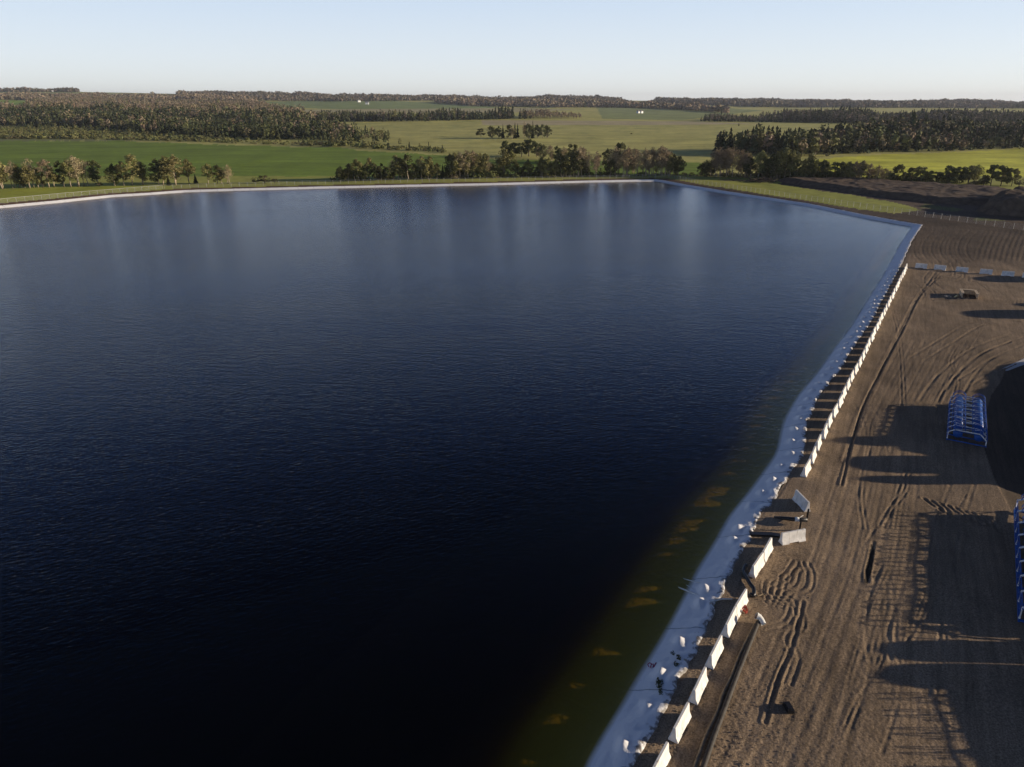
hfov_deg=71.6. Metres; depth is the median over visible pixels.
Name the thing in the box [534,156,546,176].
poplar tree
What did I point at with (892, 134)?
spruce forest
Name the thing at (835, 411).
concrete barrier
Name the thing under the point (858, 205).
chain link fence
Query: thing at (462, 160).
aspen tree
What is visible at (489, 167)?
aspen tree
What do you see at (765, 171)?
leafy tree
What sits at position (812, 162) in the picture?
leafy tree
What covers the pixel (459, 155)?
aspen tree
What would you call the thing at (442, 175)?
spruce tree
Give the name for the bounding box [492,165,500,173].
poplar tree
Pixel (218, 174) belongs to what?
poplar tree
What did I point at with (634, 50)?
sky
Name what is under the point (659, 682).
weed tuft
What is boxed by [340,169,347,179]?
poplar tree
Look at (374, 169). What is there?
leafy tree
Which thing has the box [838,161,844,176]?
leafy tree
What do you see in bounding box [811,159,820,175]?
poplar tree
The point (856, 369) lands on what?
concrete barrier
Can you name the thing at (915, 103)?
ridge forest
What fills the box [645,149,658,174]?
aspen tree
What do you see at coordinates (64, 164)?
poplar tree
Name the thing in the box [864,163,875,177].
aspen tree
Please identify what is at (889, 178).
leafy tree
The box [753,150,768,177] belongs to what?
poplar tree
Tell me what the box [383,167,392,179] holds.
leafy tree
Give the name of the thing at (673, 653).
weed tuft
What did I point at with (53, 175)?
poplar tree
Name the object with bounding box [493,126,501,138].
poplar tree
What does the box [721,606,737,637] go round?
concrete barrier
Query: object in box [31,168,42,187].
poplar tree
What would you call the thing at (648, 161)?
aspen tree
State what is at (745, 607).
red fitting
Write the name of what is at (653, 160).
aspen tree
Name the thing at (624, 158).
aspen tree
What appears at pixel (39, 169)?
aspen tree
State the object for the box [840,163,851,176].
poplar tree
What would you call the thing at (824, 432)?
concrete barrier
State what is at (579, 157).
aspen tree
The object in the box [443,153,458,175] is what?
poplar tree
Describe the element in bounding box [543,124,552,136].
poplar tree
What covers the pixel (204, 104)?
brown aspen forest
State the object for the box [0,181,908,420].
water
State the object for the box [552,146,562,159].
poplar tree
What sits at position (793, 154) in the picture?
poplar tree
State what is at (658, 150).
aspen tree
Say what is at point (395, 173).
leafy tree
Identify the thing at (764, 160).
leafy tree
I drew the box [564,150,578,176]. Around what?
poplar tree
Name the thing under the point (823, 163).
leafy tree
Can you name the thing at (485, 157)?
poplar tree
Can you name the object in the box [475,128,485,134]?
leafy tree
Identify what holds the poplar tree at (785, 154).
on the ground
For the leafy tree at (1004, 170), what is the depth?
319.77 m
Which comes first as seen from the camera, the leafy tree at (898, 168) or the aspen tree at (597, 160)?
the leafy tree at (898, 168)
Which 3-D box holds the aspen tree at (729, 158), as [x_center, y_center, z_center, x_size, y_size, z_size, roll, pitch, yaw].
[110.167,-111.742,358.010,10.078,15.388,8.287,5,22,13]
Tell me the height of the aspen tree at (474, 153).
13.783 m
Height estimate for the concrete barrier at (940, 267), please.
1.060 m
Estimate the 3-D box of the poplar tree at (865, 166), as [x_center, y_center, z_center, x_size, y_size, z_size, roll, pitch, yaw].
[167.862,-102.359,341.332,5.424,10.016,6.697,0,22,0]
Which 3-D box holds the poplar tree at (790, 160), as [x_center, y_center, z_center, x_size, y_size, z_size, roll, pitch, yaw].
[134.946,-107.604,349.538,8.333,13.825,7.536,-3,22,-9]
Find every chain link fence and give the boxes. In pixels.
[0,185,162,203]
[164,174,668,188]
[670,176,1023,229]
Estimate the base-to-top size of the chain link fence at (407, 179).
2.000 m
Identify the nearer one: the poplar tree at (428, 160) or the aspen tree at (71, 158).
the aspen tree at (71, 158)
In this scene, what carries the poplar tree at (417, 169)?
on the ground
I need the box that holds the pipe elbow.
[755,612,765,624]
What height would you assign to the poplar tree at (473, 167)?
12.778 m
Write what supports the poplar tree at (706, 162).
on the ground
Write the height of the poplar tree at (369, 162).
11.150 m
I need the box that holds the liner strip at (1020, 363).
[1002,359,1023,370]
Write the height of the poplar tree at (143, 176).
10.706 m
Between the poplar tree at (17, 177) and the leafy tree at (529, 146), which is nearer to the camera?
the poplar tree at (17, 177)
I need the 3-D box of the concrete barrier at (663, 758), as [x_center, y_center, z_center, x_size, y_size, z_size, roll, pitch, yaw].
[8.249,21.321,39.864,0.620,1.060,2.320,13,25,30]
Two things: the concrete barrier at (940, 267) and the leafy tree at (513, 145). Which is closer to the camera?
the concrete barrier at (940, 267)
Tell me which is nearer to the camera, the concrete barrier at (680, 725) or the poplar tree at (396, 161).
the concrete barrier at (680, 725)
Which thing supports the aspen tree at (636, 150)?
on the ground
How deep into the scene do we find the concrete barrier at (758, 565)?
56.63 m
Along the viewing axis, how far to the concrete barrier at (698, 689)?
44.87 m
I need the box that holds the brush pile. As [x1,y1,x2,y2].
[728,177,783,182]
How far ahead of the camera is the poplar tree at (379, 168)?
343.26 m
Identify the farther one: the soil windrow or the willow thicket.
the willow thicket
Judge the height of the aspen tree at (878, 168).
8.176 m
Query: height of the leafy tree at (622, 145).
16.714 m
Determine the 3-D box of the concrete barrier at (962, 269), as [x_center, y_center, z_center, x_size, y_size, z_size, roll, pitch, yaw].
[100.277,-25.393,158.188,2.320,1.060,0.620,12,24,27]
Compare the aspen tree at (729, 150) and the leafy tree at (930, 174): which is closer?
the leafy tree at (930, 174)
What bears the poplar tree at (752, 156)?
on the ground
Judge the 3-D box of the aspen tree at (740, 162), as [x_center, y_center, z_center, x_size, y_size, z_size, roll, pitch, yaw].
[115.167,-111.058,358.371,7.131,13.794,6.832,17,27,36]
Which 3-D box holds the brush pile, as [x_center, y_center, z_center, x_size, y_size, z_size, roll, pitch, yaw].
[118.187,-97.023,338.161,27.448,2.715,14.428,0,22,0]
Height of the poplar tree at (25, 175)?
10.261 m
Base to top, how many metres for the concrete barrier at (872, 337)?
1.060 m
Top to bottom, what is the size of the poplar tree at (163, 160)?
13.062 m
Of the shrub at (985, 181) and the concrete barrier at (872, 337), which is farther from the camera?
the shrub at (985, 181)
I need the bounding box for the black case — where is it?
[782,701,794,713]
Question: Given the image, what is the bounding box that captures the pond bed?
[0,201,820,766]
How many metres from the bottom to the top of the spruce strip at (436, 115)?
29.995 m
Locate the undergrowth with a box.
[345,169,990,184]
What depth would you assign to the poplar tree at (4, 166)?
309.53 m
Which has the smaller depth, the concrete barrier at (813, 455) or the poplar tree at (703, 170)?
the concrete barrier at (813, 455)
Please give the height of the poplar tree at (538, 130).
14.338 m
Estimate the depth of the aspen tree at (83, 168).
320.91 m
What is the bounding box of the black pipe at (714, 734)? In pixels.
[700,620,759,766]
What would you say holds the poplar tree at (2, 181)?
on the ground
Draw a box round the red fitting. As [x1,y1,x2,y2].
[742,605,747,613]
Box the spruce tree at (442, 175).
[440,164,445,178]
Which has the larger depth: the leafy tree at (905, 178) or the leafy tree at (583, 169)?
the leafy tree at (583, 169)
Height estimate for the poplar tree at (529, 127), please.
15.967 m
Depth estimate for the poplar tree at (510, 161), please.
359.67 m
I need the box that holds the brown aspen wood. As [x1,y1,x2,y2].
[0,91,258,101]
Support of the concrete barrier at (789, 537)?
on the ground
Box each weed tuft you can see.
[655,677,666,699]
[671,650,681,666]
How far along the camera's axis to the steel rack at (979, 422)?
81.41 m
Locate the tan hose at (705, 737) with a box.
[693,623,754,766]
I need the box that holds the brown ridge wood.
[434,95,729,112]
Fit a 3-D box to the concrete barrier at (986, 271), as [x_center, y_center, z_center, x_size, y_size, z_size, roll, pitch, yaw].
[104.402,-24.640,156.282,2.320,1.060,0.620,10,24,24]
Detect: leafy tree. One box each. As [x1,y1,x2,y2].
[370,163,378,180]
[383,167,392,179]
[390,167,397,177]
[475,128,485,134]
[501,140,510,150]
[507,142,518,153]
[514,142,527,156]
[519,166,527,176]
[520,139,535,155]
[531,142,541,156]
[531,166,537,174]
[567,144,577,151]
[580,162,588,175]
[612,142,627,172]
[759,155,770,176]
[762,160,772,177]
[805,159,814,176]
[817,159,827,177]
[829,162,840,176]
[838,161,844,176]
[886,173,897,179]
[890,164,906,179]
[901,173,910,180]
[906,167,919,180]
[913,166,927,180]
[924,170,935,181]
[933,172,945,180]
[939,165,959,180]
[947,167,960,177]
[957,166,967,179]
[962,165,979,182]
[982,164,1001,185]
[995,165,1013,185]
[1006,168,1021,185]
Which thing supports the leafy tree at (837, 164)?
on the ground
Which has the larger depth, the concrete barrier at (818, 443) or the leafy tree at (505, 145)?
the leafy tree at (505, 145)
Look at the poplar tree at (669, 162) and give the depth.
366.00 m
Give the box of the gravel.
[641,476,922,766]
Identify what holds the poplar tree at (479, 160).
on the ground
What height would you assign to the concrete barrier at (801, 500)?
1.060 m
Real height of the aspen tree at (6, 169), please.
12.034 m
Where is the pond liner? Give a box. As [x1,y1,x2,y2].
[0,179,921,766]
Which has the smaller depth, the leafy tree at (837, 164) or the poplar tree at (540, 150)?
the leafy tree at (837, 164)
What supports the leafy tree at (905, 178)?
on the ground
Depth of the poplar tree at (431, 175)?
348.63 m
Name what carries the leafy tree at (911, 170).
on the ground
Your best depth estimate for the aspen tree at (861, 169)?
339.50 m
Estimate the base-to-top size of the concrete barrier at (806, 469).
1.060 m
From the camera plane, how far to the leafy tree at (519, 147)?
493.53 m
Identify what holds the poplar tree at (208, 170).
on the ground
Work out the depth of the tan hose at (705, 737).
44.23 m
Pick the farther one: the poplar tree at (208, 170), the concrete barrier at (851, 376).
the poplar tree at (208, 170)
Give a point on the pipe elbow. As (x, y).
(759, 617)
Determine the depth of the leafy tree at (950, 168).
331.09 m
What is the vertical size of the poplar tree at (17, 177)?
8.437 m
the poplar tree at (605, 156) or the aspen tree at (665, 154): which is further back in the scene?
the poplar tree at (605, 156)
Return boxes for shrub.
[35,174,46,187]
[257,175,269,182]
[582,167,589,174]
[978,177,989,184]
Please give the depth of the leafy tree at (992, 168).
320.62 m
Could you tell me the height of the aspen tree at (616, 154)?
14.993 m
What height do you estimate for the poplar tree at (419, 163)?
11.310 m
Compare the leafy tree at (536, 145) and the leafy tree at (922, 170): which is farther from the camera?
the leafy tree at (536, 145)
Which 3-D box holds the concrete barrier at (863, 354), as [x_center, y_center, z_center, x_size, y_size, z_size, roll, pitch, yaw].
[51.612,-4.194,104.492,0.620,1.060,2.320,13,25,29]
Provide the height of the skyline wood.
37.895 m
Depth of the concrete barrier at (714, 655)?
47.62 m
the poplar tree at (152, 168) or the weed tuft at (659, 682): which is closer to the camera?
the weed tuft at (659, 682)
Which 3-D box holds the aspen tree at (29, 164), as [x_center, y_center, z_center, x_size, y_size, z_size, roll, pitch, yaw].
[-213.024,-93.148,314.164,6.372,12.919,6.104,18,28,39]
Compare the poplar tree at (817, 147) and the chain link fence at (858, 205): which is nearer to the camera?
the chain link fence at (858, 205)
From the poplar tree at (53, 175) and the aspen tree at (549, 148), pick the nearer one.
the poplar tree at (53, 175)
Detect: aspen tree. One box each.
[2,160,18,187]
[21,158,37,187]
[36,158,53,187]
[63,155,83,186]
[73,159,90,185]
[222,165,233,183]
[455,151,465,178]
[457,149,473,178]
[468,151,477,175]
[485,159,491,171]
[546,145,553,155]
[574,149,584,176]
[574,149,586,176]
[584,152,593,173]
[590,151,602,176]
[607,146,622,174]
[619,147,635,175]
[620,150,629,174]
[629,149,642,172]
[633,150,643,175]
[638,148,651,175]
[642,149,652,175]
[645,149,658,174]
[649,148,659,174]
[655,145,666,175]
[655,145,667,174]
[660,147,670,175]
[710,147,727,177]
[710,148,719,176]
[721,147,735,176]
[721,147,740,177]
[733,149,746,177]
[742,151,752,177]
[850,161,861,174]
[857,161,868,177]
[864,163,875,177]
[873,165,883,177]
[881,168,889,177]
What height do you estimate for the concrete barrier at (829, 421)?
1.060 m
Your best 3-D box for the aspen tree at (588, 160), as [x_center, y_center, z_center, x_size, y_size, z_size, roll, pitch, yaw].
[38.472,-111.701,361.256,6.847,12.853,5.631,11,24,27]
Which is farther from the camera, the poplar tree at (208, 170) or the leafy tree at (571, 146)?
the leafy tree at (571, 146)
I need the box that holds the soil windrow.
[777,176,1007,204]
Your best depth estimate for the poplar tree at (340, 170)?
340.46 m
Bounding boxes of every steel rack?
[946,390,987,447]
[1013,494,1023,622]
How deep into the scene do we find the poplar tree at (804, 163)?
346.68 m
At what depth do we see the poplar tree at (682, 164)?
366.06 m
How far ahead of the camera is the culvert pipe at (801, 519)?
63.36 m
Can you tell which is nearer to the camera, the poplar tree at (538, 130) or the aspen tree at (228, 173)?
the aspen tree at (228, 173)
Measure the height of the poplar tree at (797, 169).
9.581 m
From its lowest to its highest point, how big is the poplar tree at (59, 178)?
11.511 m
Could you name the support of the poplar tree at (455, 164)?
on the ground
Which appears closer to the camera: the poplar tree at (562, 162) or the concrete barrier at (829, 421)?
the concrete barrier at (829, 421)
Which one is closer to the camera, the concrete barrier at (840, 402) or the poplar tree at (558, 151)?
the concrete barrier at (840, 402)
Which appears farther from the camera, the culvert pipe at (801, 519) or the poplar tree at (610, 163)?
the poplar tree at (610, 163)
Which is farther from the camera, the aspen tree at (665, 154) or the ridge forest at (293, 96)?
the ridge forest at (293, 96)
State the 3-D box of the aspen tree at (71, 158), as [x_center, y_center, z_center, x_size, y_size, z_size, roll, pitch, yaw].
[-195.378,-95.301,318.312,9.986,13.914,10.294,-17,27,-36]
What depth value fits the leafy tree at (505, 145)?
488.47 m
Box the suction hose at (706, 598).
[678,587,731,601]
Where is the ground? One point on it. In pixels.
(914, 637)
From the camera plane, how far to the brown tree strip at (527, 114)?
1450.09 m
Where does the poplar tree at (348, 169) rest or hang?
on the ground
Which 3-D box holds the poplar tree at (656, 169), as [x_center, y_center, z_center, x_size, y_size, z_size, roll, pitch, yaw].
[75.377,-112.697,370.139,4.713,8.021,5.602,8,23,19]
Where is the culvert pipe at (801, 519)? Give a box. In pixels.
[774,509,809,528]
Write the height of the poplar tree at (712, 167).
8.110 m
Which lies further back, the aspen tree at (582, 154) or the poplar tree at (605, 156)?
the poplar tree at (605, 156)
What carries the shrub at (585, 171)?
on the ground
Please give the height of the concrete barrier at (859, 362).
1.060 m
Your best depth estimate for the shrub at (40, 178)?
315.08 m
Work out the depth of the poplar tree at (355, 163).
339.98 m
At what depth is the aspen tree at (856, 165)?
339.63 m
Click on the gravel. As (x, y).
(736, 686)
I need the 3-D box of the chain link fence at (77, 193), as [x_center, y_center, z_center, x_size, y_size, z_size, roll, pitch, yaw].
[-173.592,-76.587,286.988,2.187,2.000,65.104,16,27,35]
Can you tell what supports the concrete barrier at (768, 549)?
on the ground
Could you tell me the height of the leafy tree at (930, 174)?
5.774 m
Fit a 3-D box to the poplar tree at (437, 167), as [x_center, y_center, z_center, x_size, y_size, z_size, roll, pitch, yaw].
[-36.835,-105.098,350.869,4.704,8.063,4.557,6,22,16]
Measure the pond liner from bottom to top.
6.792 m
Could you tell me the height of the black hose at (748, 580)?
0.440 m
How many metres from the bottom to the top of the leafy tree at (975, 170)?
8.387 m
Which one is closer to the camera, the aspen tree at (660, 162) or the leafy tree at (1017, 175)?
the leafy tree at (1017, 175)
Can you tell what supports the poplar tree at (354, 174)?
on the ground
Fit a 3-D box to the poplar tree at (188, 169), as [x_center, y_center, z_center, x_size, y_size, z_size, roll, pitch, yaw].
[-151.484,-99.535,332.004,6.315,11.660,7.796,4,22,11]
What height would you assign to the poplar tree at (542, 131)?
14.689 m
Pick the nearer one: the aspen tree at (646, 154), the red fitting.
the red fitting
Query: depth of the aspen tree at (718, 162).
357.92 m
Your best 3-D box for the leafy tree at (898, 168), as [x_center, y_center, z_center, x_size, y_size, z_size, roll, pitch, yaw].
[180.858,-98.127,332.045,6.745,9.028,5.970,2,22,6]
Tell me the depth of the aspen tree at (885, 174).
336.68 m
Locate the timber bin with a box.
[959,288,979,298]
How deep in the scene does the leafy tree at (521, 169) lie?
358.81 m
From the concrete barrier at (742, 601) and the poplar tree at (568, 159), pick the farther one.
the poplar tree at (568, 159)
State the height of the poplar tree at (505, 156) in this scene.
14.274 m
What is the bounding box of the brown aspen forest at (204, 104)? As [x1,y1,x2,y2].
[0,94,320,119]
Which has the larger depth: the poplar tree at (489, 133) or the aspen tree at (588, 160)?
the poplar tree at (489, 133)
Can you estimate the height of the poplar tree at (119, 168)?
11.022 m
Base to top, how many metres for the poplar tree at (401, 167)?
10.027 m
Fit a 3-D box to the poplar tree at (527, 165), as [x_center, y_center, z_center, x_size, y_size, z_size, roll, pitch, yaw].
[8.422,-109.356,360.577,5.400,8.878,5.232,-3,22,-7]
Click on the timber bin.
(973, 293)
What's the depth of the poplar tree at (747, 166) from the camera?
354.35 m
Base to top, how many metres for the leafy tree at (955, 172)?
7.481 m
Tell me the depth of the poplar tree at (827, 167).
342.52 m
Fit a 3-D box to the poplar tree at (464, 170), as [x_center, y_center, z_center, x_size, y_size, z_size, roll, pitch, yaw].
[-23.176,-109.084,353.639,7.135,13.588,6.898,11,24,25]
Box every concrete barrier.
[653,741,670,766]
[668,702,690,743]
[688,666,707,704]
[705,634,723,669]
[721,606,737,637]
[735,588,748,617]
[748,552,764,577]
[762,537,772,562]
[778,528,805,544]
[792,490,810,511]
[800,459,810,476]
[809,446,816,463]
[814,434,821,450]
[821,423,827,438]
[824,413,832,427]
[832,403,838,417]
[837,394,843,407]
[839,386,846,398]
[845,377,850,390]
[849,370,853,382]
[853,363,858,374]
[857,356,861,367]
[861,349,864,360]
[870,332,873,341]
[915,263,926,268]
[934,265,945,269]
[956,267,968,272]
[980,269,992,274]
[1001,271,1014,276]
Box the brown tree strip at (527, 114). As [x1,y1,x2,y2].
[518,108,581,118]
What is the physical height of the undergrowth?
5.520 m
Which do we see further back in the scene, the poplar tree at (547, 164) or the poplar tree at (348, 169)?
the poplar tree at (547, 164)
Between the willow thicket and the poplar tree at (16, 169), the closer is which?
the poplar tree at (16, 169)
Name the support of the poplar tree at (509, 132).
on the ground
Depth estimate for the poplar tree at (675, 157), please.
367.44 m
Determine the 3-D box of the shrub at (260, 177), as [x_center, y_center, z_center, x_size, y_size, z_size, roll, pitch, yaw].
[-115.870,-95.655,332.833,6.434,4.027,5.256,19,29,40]
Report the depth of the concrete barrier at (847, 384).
93.24 m
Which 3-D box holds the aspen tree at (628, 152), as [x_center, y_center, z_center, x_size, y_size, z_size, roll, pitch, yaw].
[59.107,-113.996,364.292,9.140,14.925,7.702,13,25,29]
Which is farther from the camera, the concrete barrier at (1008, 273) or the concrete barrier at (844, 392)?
the concrete barrier at (1008, 273)
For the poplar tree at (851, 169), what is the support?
on the ground
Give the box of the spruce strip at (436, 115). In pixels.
[308,104,514,121]
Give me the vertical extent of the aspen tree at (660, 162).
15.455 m
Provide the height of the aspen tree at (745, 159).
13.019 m
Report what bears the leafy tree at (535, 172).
on the ground
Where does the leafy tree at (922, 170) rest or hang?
on the ground
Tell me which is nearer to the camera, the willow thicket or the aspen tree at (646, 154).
the aspen tree at (646, 154)
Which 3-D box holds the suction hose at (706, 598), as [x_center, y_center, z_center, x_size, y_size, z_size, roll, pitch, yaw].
[14.226,16.375,55.231,5.552,1.392,1.288,18,28,38]
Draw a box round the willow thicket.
[0,122,446,152]
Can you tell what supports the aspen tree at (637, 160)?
on the ground
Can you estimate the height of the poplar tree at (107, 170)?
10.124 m
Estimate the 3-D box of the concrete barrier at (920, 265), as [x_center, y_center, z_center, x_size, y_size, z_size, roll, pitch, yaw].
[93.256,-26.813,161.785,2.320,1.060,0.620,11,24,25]
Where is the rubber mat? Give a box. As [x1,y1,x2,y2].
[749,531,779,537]
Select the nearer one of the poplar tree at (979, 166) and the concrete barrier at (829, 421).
the concrete barrier at (829, 421)
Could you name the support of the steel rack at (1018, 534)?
on the ground
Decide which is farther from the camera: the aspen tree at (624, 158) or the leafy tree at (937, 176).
the aspen tree at (624, 158)
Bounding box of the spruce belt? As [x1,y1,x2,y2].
[700,105,1023,123]
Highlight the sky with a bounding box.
[0,0,1023,101]
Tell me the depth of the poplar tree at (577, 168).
358.59 m
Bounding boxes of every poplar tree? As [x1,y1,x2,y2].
[0,161,9,188]
[0,167,7,188]
[8,164,21,187]
[13,171,26,187]
[19,165,33,187]
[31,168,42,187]
[46,168,58,186]
[53,160,69,186]
[59,159,77,186]
[86,160,100,182]
[103,164,120,185]
[112,161,129,185]
[121,155,142,185]
[132,161,148,184]
[147,158,168,184]
[152,156,168,184]
[162,154,184,183]
[182,158,195,182]
[200,163,213,183]
[210,164,222,183]
[215,167,224,183]
[335,166,343,180]
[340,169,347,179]
[344,163,352,180]
[350,159,362,180]
[350,169,358,179]
[359,166,369,180]
[365,158,373,178]
[374,163,385,180]
[390,155,403,179]
[395,160,405,175]
[398,154,415,179]
[410,166,421,178]
[415,155,426,178]
[423,156,435,179]
[427,163,435,178]
[434,163,441,178]
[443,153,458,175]
[447,152,461,178]
[458,150,470,174]
[467,152,476,170]
[474,153,486,177]
[478,153,490,177]
[487,126,496,137]
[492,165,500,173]
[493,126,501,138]
[494,148,511,176]
[503,125,513,137]
[505,151,516,176]
[523,123,535,138]
[523,159,533,173]
[534,125,541,137]
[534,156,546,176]
[535,145,547,156]
[539,124,545,137]
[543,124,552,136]
[543,157,553,173]
[549,159,559,175]
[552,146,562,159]
[555,154,571,176]
[559,151,572,174]
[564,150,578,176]
[569,151,585,175]
[602,148,613,165]
[604,160,617,175]
[654,161,659,174]
[666,154,675,175]
[668,154,680,174]
[673,156,686,173]
[696,162,706,175]
[702,160,709,175]
[705,160,716,175]
[742,153,753,175]
[743,158,757,177]
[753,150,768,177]
[775,147,791,178]
[779,153,795,177]
[786,149,801,176]
[791,161,802,174]
[799,153,816,176]
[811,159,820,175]
[813,145,819,155]
[824,162,833,176]
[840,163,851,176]
[846,161,856,176]
[856,160,868,176]
[971,164,984,178]
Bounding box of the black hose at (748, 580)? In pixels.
[741,563,755,596]
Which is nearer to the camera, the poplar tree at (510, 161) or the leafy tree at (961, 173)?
the leafy tree at (961, 173)
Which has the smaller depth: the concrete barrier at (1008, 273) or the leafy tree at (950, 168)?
the concrete barrier at (1008, 273)
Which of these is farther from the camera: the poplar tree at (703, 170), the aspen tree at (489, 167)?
the poplar tree at (703, 170)
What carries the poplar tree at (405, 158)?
on the ground
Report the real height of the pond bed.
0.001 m
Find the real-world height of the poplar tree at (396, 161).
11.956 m
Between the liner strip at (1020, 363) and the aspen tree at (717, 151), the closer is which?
the liner strip at (1020, 363)
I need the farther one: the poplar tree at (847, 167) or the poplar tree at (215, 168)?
the poplar tree at (847, 167)
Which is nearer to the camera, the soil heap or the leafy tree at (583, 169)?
the soil heap
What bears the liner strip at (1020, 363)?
on the ground
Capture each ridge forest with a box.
[176,90,622,101]
[650,96,1023,107]
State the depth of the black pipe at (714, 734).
44.56 m
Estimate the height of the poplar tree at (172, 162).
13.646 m
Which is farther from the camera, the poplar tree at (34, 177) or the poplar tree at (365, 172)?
the poplar tree at (365, 172)
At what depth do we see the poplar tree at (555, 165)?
358.64 m
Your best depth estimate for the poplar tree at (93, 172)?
325.02 m
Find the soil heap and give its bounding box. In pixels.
[976,186,1023,216]
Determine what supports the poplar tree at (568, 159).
on the ground
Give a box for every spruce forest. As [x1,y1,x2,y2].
[0,101,389,141]
[712,110,1023,156]
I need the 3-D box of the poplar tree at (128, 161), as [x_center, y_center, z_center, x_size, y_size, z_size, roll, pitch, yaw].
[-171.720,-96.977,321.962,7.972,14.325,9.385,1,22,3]
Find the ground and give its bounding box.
[0,91,1023,766]

